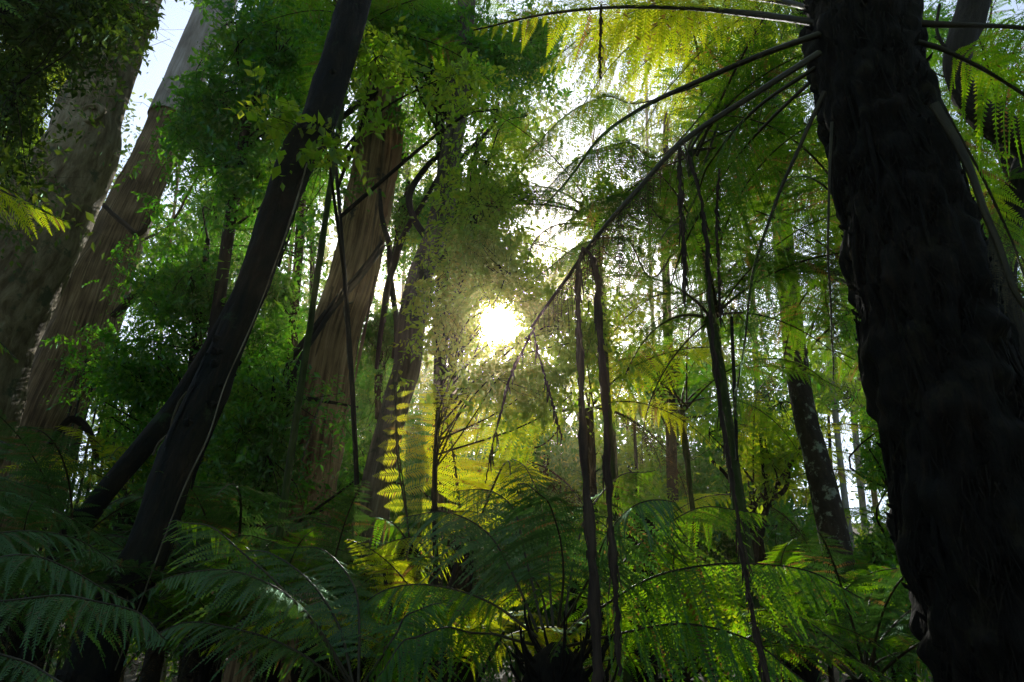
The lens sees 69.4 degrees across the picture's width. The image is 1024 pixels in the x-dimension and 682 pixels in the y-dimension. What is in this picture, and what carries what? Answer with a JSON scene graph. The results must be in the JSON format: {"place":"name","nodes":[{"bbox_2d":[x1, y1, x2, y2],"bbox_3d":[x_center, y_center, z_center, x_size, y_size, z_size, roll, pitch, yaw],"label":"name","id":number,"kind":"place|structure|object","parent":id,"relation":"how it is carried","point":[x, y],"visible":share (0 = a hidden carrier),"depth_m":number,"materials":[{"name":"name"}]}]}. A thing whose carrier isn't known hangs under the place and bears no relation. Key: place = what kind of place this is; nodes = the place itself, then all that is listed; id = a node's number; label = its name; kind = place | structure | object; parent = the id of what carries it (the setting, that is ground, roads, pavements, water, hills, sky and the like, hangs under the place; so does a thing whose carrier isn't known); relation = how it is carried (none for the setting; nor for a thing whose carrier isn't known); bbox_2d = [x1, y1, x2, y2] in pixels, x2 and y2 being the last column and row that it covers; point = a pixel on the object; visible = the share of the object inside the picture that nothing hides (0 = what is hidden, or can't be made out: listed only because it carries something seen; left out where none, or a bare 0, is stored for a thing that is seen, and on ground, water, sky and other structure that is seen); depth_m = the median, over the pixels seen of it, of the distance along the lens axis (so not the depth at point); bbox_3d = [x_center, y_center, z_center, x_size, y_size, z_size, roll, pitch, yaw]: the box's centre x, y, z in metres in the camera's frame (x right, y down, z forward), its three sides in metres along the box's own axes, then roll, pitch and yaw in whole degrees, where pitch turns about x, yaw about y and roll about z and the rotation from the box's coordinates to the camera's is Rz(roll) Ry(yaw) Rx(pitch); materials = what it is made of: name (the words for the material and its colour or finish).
{"place":"outdoors","nodes":[
{"label":"outdoors","id":0,"kind":"place"},
{"bbox_2d":[20,523,932,681],"bbox_3d":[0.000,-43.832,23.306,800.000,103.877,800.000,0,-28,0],"label":"ground","id":1,"kind":"structure","parent":0,"point":[128,676],"depth_m":39.89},
{"bbox_2d":[0,35,71,183],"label":"understorey tree","id":2,"kind":"object","parent":1,"relation":"on","point":[41,125],"visible":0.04,"depth_m":14.54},
{"bbox_2d":[30,354,80,583],"bbox_3d":[-6.927,3.499,10.596,0.564,7.474,0.060,0,-28,0],"label":"stem","id":3,"kind":"object","parent":1,"relation":"on","point":[46,528],"visible":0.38,"depth_m":11.82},
{"bbox_2d":[0,0,153,362],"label":"tree fern","id":4,"kind":"object","parent":1,"relation":"on","point":[3,192],"visible":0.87,"depth_m":2.69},
{"bbox_2d":[42,357,113,681],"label":"stem","id":5,"kind":"object","parent":1,"relation":"on","point":[47,665],"visible":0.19,"depth_m":11.34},
{"bbox_2d":[0,0,161,467],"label":"eucalyptus tree","id":6,"kind":"object","parent":1,"relation":"on","point":[30,296],"visible":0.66,"depth_m":9.57,"materials":[{"name":"brown plant"}]},
{"bbox_2d":[0,476,167,681],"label":"tree fern","id":7,"kind":"object","parent":1,"relation":"on","point":[35,569],"visible":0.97,"depth_m":2.86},
{"bbox_2d":[53,394,134,532],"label":"understorey tree","id":8,"kind":"object","parent":1,"relation":"on","point":[100,435],"visible":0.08,"depth_m":15.70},
{"bbox_2d":[0,501,192,681],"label":"tree fern","id":9,"kind":"object","parent":1,"relation":"on","point":[16,640],"visible":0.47,"depth_m":4.36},
{"bbox_2d":[0,0,208,273],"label":"understorey tree","id":10,"kind":"object","parent":1,"relation":"on","point":[49,30],"visible":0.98,"depth_m":5.88,"materials":[{"name":"green plant"}]},
{"bbox_2d":[0,426,218,582],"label":"tree fern","id":11,"kind":"object","parent":1,"relation":"on","point":[97,476],"visible":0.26,"depth_m":9.41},
{"bbox_2d":[47,415,98,461],"bbox_3d":[-5.610,1.252,9.529,0.728,0.626,0.124,0,-28,0],"label":"stick","id":12,"kind":"object","parent":11,"relation":"attached to","point":[79,421],"visible":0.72,"depth_m":9.57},
{"bbox_2d":[0,0,237,605],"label":"eucalyptus tree","id":13,"kind":"object","parent":1,"relation":"on","point":[83,305],"visible":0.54,"depth_m":14.89,"materials":[{"name":"brown plant"}]},
{"bbox_2d":[102,202,153,236],"bbox_3d":[-6.485,-2.050,12.417,0.979,0.676,0.106,0,-28,0],"label":"stick","id":14,"kind":"object","parent":13,"relation":"attached to","point":[142,230],"visible":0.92,"depth_m":12.34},
{"bbox_2d":[9,295,230,681],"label":"leaning tree","id":15,"kind":"object","parent":1,"relation":"on","point":[133,458],"visible":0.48,"depth_m":6.74,"materials":[{"name":"black plant"}]},
{"bbox_2d":[0,545,249,681],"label":"tree fern","id":16,"kind":"object","parent":1,"relation":"on","point":[165,616],"visible":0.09,"depth_m":5.91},
{"bbox_2d":[0,409,260,681],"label":"tree fern","id":17,"kind":"object","parent":1,"relation":"on","point":[50,480],"visible":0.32,"depth_m":6.16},
{"bbox_2d":[28,6,257,681],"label":"background tree","id":18,"kind":"object","parent":1,"relation":"on","point":[141,265],"visible":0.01,"depth_m":25.09,"materials":[{"name":"green plant"}]},
{"bbox_2d":[76,437,250,681],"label":"thicket","id":19,"kind":"object","parent":1,"relation":"on","point":[135,649],"visible":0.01,"depth_m":13.46,"materials":[{"name":"green plant"}]},
{"bbox_2d":[0,471,331,681],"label":"tree fern","id":20,"kind":"object","parent":1,"relation":"on","point":[203,519],"visible":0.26,"depth_m":5.66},
{"bbox_2d":[39,152,306,681],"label":"understorey tree","id":21,"kind":"object","parent":1,"relation":"on","point":[141,381],"visible":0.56,"depth_m":10.22,"materials":[{"name":"green plant"}]},
{"bbox_2d":[110,273,163,318],"bbox_3d":[-5.810,-0.726,11.710,0.915,0.848,0.127,0,-28,0],"label":"stick","id":22,"kind":"object","parent":21,"relation":"attached to","point":[121,306],"visible":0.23,"depth_m":11.58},
{"bbox_2d":[51,7,318,681],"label":"background tree","id":23,"kind":"object","parent":1,"relation":"on","point":[163,678],"visible":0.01,"depth_m":24.70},
{"bbox_2d":[55,542,370,681],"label":"tree fern","id":24,"kind":"object","parent":1,"relation":"on","point":[204,672],"visible":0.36,"depth_m":5.09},
{"bbox_2d":[55,0,371,681],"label":"leaning tree","id":25,"kind":"object","parent":1,"relation":"on","point":[179,449],"visible":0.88,"depth_m":5.45,"materials":[{"name":"black plant"}]},
{"bbox_2d":[115,163,307,670],"bbox_3d":[-2.020,0.230,5.258,0.636,3.871,0.019,0,-28,0],"label":"vine","id":26,"kind":"object","parent":25,"relation":"attached to","point":[294,207],"visible":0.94,"depth_m":5.11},
{"bbox_2d":[120,8,353,670],"bbox_3d":[-7.873,-1.928,23.558,11.486,29.228,7.995,0,-28,0],"label":"background tree","id":27,"kind":"object","parent":1,"relation":"on","point":[126,328],"depth_m":22.38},
{"bbox_2d":[123,125,367,390],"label":"understorey tree","id":28,"kind":"object","parent":1,"relation":"on","point":[198,212],"visible":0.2,"depth_m":17.10,"materials":[{"name":"green plant"}]},
{"bbox_2d":[113,0,385,681],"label":"understorey tree","id":29,"kind":"object","parent":1,"relation":"on","point":[200,118],"visible":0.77,"depth_m":11.02,"materials":[{"name":"green plant"}]},
{"bbox_2d":[140,174,199,241],"bbox_3d":[-6.013,-2.309,13.248,1.669,0.742,0.306,-20,-34,32],"label":"stick","id":30,"kind":"object","parent":29,"relation":"attached to","point":[174,217],"visible":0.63,"depth_m":13.41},
{"bbox_2d":[139,520,390,681],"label":"tree fern","id":31,"kind":"object","parent":1,"relation":"on","point":[274,677],"visible":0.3,"depth_m":5.33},
{"bbox_2d":[82,480,468,681],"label":"tree fern","id":32,"kind":"object","parent":1,"relation":"on","point":[324,664],"visible":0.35,"depth_m":5.14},
{"bbox_2d":[202,43,355,400],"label":"understorey tree","id":33,"kind":"object","parent":1,"relation":"on","point":[292,294],"visible":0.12,"depth_m":12.64,"materials":[{"name":"green plant"}]},
{"bbox_2d":[156,337,425,577],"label":"understorey tree","id":34,"kind":"object","parent":1,"relation":"on","point":[255,420],"visible":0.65,"depth_m":7.91,"materials":[{"name":"green plant"}]},
{"bbox_2d":[223,61,365,670],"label":"background tree","id":35,"kind":"object","parent":1,"relation":"on","point":[288,263],"depth_m":33.71,"materials":[{"name":"green plant"}]},
{"bbox_2d":[141,520,471,681],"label":"tree fern","id":36,"kind":"object","parent":1,"relation":"on","point":[251,592],"visible":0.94,"depth_m":3.21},
{"bbox_2d":[222,67,404,681],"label":"eucalyptus tree","id":37,"kind":"object","parent":1,"relation":"on","point":[328,350],"visible":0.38,"depth_m":10.06,"materials":[{"name":"brown plant"}]},
{"bbox_2d":[281,239,382,381],"bbox_3d":[-2.226,-0.354,9.249,1.040,2.220,0.057,0,-28,0],"label":"vine","id":38,"kind":"object","parent":37,"relation":"attached to","point":[351,280],"visible":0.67,"depth_m":9.35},
{"bbox_2d":[378,189,398,358],"bbox_3d":[-1.649,-0.966,9.798,0.466,2.668,0.095,0,-28,0],"label":"vine","id":39,"kind":"object","parent":37,"relation":"attached to","point":[389,251],"visible":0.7,"depth_m":9.87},
{"bbox_2d":[204,521,463,681],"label":"tree fern","id":40,"kind":"object","parent":1,"relation":"on","point":[387,545],"visible":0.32,"depth_m":5.45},
{"bbox_2d":[237,67,488,664],"bbox_3d":[-5.681,-2.098,24.666,8.194,30.571,8.469,14,-31,-24],"label":"background tree","id":41,"kind":"object","parent":1,"relation":"on","point":[424,160],"visible":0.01,"depth_m":26.31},
{"bbox_2d":[228,0,499,681],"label":"tree","id":42,"kind":"object","parent":1,"relation":"on","point":[284,495],"visible":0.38,"depth_m":8.61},
{"bbox_2d":[221,16,520,557],"bbox_3d":[-1.308,0.115,6.009,2.808,9.142,2.086,0,-28,0],"label":"understorey tree","id":43,"kind":"object","parent":1,"relation":"on","point":[374,67],"visible":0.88,"depth_m":7.40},
{"bbox_2d":[319,378,428,681],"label":"thicket","id":44,"kind":"object","parent":1,"relation":"on","point":[367,422],"visible":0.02,"depth_m":13.89,"materials":[{"name":"green plant"}]},
{"bbox_2d":[337,355,446,662],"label":"understorey tree","id":45,"kind":"object","parent":1,"relation":"on","point":[362,394],"visible":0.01,"depth_m":21.42,"materials":[{"name":"green plant"}]},
{"bbox_2d":[338,168,461,532],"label":"understorey tree","id":46,"kind":"object","parent":1,"relation":"on","point":[400,217],"visible":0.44,"depth_m":11.30,"materials":[{"name":"brown plant"}]},
{"bbox_2d":[333,371,501,681],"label":"tree fern","id":47,"kind":"object","parent":1,"relation":"on","point":[389,526],"visible":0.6,"depth_m":6.09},
{"bbox_2d":[340,0,499,681],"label":"slender tree","id":48,"kind":"object","parent":1,"relation":"on","point":[376,503],"visible":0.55,"depth_m":7.70,"materials":[{"name":"brown plant"}]},
{"bbox_2d":[374,177,435,368],"bbox_3d":[-1.245,-0.958,9.110,0.650,2.874,0.096,0,-28,0],"label":"vine","id":49,"kind":"object","parent":48,"relation":"attached to","point":[395,258],"visible":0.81,"depth_m":9.00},
{"bbox_2d":[348,78,493,668],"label":"background tree","id":50,"kind":"object","parent":1,"relation":"on","point":[402,289],"visible":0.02,"depth_m":28.30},
{"bbox_2d":[201,539,652,681],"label":"tree fern","id":51,"kind":"object","parent":1,"relation":"on","point":[470,627],"visible":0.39,"depth_m":4.39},
{"bbox_2d":[441,562,459,681],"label":"stick","id":52,"kind":"object","parent":51,"relation":"attached to","point":[455,570],"visible":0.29,"depth_m":4.54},
{"bbox_2d":[348,375,522,681],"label":"thicket","id":53,"kind":"object","parent":1,"relation":"on","point":[419,494],"visible":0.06,"depth_m":14.59,"materials":[{"name":"green plant"}]},
{"bbox_2d":[288,0,603,681],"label":"understorey tree","id":54,"kind":"object","parent":1,"relation":"on","point":[533,54],"visible":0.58,"depth_m":10.12,"materials":[{"name":"green plant"}]},
{"bbox_2d":[403,0,532,677],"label":"background tree","id":55,"kind":"object","parent":1,"relation":"on","point":[464,146],"visible":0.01,"depth_m":33.53,"materials":[{"name":"green plant"}]},
{"bbox_2d":[385,91,576,679],"bbox_3d":[-0.691,0.409,11.937,3.897,14.189,3.720,0,-28,0],"label":"understorey tree","id":56,"kind":"object","parent":1,"relation":"on","point":[514,145],"visible":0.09,"depth_m":13.58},
{"bbox_2d":[392,346,569,681],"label":"understorey tree","id":57,"kind":"object","parent":1,"relation":"on","point":[485,453],"visible":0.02,"depth_m":22.56,"materials":[{"name":"green plant"}]},
{"bbox_2d":[404,0,560,591],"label":"tree fern","id":58,"kind":"object","parent":1,"relation":"on","point":[490,12],"visible":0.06,"depth_m":13.19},
{"bbox_2d":[402,384,569,681],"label":"tree fern","id":59,"kind":"object","parent":1,"relation":"on","point":[469,578],"visible":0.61,"depth_m":6.23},
{"bbox_2d":[367,54,656,679],"bbox_3d":[0.114,0.527,5.825,2.562,8.239,1.913,0,-28,0],"label":"understorey tree","id":60,"kind":"object","parent":1,"relation":"on","point":[477,258],"visible":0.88,"depth_m":6.04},
{"bbox_2d":[410,402,622,681],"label":"thicket","id":61,"kind":"object","parent":1,"relation":"on","point":[556,448],"visible":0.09,"depth_m":13.34,"materials":[{"name":"green plant"}]},
{"bbox_2d":[36,82,1021,681],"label":"distant forest","id":62,"kind":"object","parent":1,"relation":"on","point":[328,260],"visible":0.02,"depth_m":61.19,"materials":[{"name":"green plant"}]},
{"bbox_2d":[512,460,582,680],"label":"tree fern","id":63,"kind":"object","parent":1,"relation":"on","point":[517,671],"visible":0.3,"depth_m":8.54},
{"bbox_2d":[466,16,633,654],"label":"background tree","id":64,"kind":"object","parent":1,"relation":"on","point":[560,82],"visible":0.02,"depth_m":43.32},
{"bbox_2d":[488,225,650,681],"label":"tree fern","id":65,"kind":"object","parent":1,"relation":"on","point":[558,249],"visible":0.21,"depth_m":10.13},
{"bbox_2d":[480,346,665,676],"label":"understorey tree","id":66,"kind":"object","parent":1,"relation":"on","point":[599,471],"visible":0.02,"depth_m":19.65,"materials":[{"name":"green plant"}]},
{"bbox_2d":[482,1,688,679],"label":"background tree","id":67,"kind":"object","parent":1,"relation":"on","point":[579,150],"visible":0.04,"depth_m":32.97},
{"bbox_2d":[423,108,754,681],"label":"tree fern","id":68,"kind":"object","parent":1,"relation":"on","point":[626,674],"visible":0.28,"depth_m":7.03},
{"bbox_2d":[438,288,767,681],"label":"tree fern","id":69,"kind":"object","parent":1,"relation":"on","point":[592,457],"visible":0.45,"depth_m":7.02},
{"bbox_2d":[344,459,869,681],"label":"tree fern","id":70,"kind":"object","parent":1,"relation":"on","point":[541,666],"visible":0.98,"depth_m":3.46,"materials":[{"name":"plant"}]},
{"bbox_2d":[517,519,702,681],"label":"tree fern","id":71,"kind":"object","parent":1,"relation":"on","point":[572,600],"visible":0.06,"depth_m":7.09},
{"bbox_2d":[502,0,736,681],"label":"background tree","id":72,"kind":"object","parent":1,"relation":"on","point":[655,274],"visible":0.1,"depth_m":28.21,"materials":[{"name":"green plant"}]},
{"bbox_2d":[527,378,771,681],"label":"thicket","id":73,"kind":"object","parent":1,"relation":"on","point":[630,447],"visible":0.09,"depth_m":12.97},
{"bbox_2d":[596,513,715,681],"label":"tree fern","id":74,"kind":"object","parent":1,"relation":"on","point":[652,658],"visible":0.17,"depth_m":5.62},
{"bbox_2d":[525,0,807,302],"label":"tree fern","id":75,"kind":"object","parent":1,"relation":"on","point":[648,63],"visible":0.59,"depth_m":6.31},
{"bbox_2d":[448,546,904,681],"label":"tree fern","id":76,"kind":"object","parent":1,"relation":"on","point":[819,650],"visible":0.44,"depth_m":4.03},
{"bbox_2d":[607,26,752,680],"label":"background tree","id":77,"kind":"object","parent":1,"relation":"on","point":[646,121],"visible":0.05,"depth_m":38.60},
{"bbox_2d":[617,355,750,680],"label":"understorey tree","id":78,"kind":"object","parent":1,"relation":"on","point":[698,478],"visible":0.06,"depth_m":22.11,"materials":[{"name":"green plant"}]},
{"bbox_2d":[568,0,815,681],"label":"background tree","id":79,"kind":"object","parent":1,"relation":"on","point":[658,89],"visible":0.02,"depth_m":28.55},
{"bbox_2d":[554,288,837,681],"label":"tree fern","id":80,"kind":"object","parent":1,"relation":"on","point":[684,436],"visible":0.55,"depth_m":8.06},
{"bbox_2d":[555,122,853,681],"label":"tree fern","id":81,"kind":"object","parent":1,"relation":"on","point":[794,264],"visible":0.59,"depth_m":5.99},
{"bbox_2d":[586,0,823,681],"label":"tree","id":82,"kind":"object","parent":1,"relation":"on","point":[747,84],"visible":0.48,"depth_m":5.90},
{"bbox_2d":[577,88,842,670],"bbox_3d":[2.350,1.243,6.420,3.202,7.310,3.347,0,-28,0],"label":"tree","id":83,"kind":"object","parent":1,"relation":"on","point":[686,123],"visible":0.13,"depth_m":7.58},
{"bbox_2d":[603,0,822,673],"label":"tree","id":84,"kind":"object","parent":1,"relation":"on","point":[675,72],"visible":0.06,"depth_m":7.66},
{"bbox_2d":[639,14,813,534],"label":"background tree","id":85,"kind":"object","parent":1,"relation":"on","point":[725,361],"depth_m":30.83,"materials":[{"name":"green plant"}]},
{"bbox_2d":[605,84,852,678],"bbox_3d":[4.699,0.711,14.298,6.472,15.879,5.232,0,-28,0],"label":"understorey tree","id":86,"kind":"object","parent":1,"relation":"on","point":[669,443],"visible":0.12,"depth_m":13.86,"materials":[{"name":"green plant"}]},
{"bbox_2d":[624,395,841,679],"bbox_3d":[4.717,4.725,14.766,5.371,9.232,5.147,0,-28,0],"label":"thicket","id":87,"kind":"object","parent":1,"relation":"on","point":[722,485],"visible":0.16,"depth_m":14.29,"materials":[{"name":"green plant"}]},
{"bbox_2d":[470,0,1023,681],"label":"tree fern","id":88,"kind":"object","parent":1,"relation":"on","point":[940,364],"visible":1,"depth_m":2.92,"materials":[{"name":"plant"}]},
{"bbox_2d":[687,389,832,681],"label":"forked shrub","id":89,"kind":"object","parent":1,"relation":"on","point":[766,458],"visible":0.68,"depth_m":9.19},
{"bbox_2d":[657,393,882,681],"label":"tree fern","id":90,"kind":"object","parent":1,"relation":"on","point":[762,555],"visible":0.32,"depth_m":10.09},
{"bbox_2d":[676,342,868,679],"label":"understorey tree","id":91,"kind":"object","parent":1,"relation":"on","point":[780,394],"visible":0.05,"depth_m":21.30,"materials":[{"name":"green plant"}]},
{"bbox_2d":[657,538,918,681],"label":"tree fern","id":92,"kind":"object","parent":1,"relation":"on","point":[808,675],"visible":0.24,"depth_m":5.43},
{"bbox_2d":[741,223,862,439],"bbox_3d":[4.476,2.264,8.200,2.588,7.168,3.529,0,-28,0],"label":"tree fern","id":93,"kind":"object","parent":1,"relation":"on","point":[826,329],"visible":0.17,"depth_m":10.22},
{"bbox_2d":[675,11,932,681],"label":"background tree","id":94,"kind":"object","parent":1,"relation":"on","point":[872,491],"visible":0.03,"depth_m":25.72,"materials":[{"name":"green plant"}]},
{"bbox_2d":[718,24,916,676],"bbox_3d":[15.810,-3.519,36.000,14.837,43.733,7.999,0,-28,0],"label":"background tree","id":95,"kind":"object","parent":1,"relation":"on","point":[861,493],"visible":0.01,"depth_m":31.02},
{"bbox_2d":[712,531,924,681],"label":"tree fern","id":96,"kind":"object","parent":1,"relation":"on","point":[877,620],"visible":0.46,"depth_m":4.33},
{"bbox_2d":[716,7,923,681],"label":"background tree","id":97,"kind":"object","parent":1,"relation":"on","point":[838,395],"visible":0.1,"depth_m":23.08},
{"bbox_2d":[735,416,904,681],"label":"thicket","id":98,"kind":"object","parent":1,"relation":"on","point":[829,669],"visible":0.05,"depth_m":16.05,"materials":[{"name":"green plant"}]},
{"bbox_2d":[765,31,885,679],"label":"slender tree","id":99,"kind":"object","parent":1,"relation":"on","point":[828,510],"visible":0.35,"depth_m":8.22,"materials":[{"name":"black plant"}]},
{"bbox_2d":[628,77,1023,378],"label":"tree fern","id":100,"kind":"object","parent":1,"relation":"on","point":[811,185],"visible":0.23,"depth_m":6.42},
{"bbox_2d":[793,291,931,681],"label":"understorey tree","id":101,"kind":"object","parent":1,"relation":"on","point":[882,553],"visible":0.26,"depth_m":8.61,"materials":[{"name":"green plant"}]},
{"bbox_2d":[802,506,933,679],"bbox_3d":[5.162,3.976,8.533,2.738,4.502,2.498,0,-28,0],"label":"tree fern","id":102,"kind":"object","parent":1,"relation":"on","point":[854,513],"visible":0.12,"depth_m":9.47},
{"bbox_2d":[810,404,933,681],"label":"thicket","id":103,"kind":"object","parent":1,"relation":"on","point":[915,680],"depth_m":13.77,"materials":[{"name":"green plant"}]},
{"bbox_2d":[845,0,1002,520],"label":"background tree","id":104,"kind":"object","parent":1,"relation":"on","point":[858,498],"visible":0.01,"depth_m":28.84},
{"bbox_2d":[923,0,1023,309],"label":"understorey tree","id":105,"kind":"object","parent":1,"relation":"on","point":[943,32],"visible":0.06,"depth_m":10.96,"materials":[{"name":"green plant"}]},
{"bbox_2d":[926,0,1023,176],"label":"tree fern","id":106,"kind":"object","parent":1,"relation":"on","point":[1010,159],"visible":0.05,"depth_m":9.76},
{"bbox_2d":[935,0,1023,163],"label":"crooked tree","id":107,"kind":"object","parent":1,"relation":"on","point":[977,11],"visible":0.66,"depth_m":5.52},
{"bbox_2d":[988,156,1023,361],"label":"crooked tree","id":108,"kind":"object","parent":1,"relation":"on","point":[1018,185],"visible":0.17,"depth_m":5.33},
{"bbox_2d":[2,0,1023,522],"label":"sky","id":109,"kind":"structure","parent":0,"point":[176,18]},
{"bbox_3d":[-0.075,-6.733,-0.080,29.920,12.778,23.531,0,-28,0],"label":"forest canopy","id":110,"kind":"object","parent":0,"visible":0},
{"bbox_2d":[730,316,737,460],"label":"hanging vine","id":111,"kind":"object","parent":110,"relation":"hanging from","point":[733,375],"visible":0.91,"depth_m":3.97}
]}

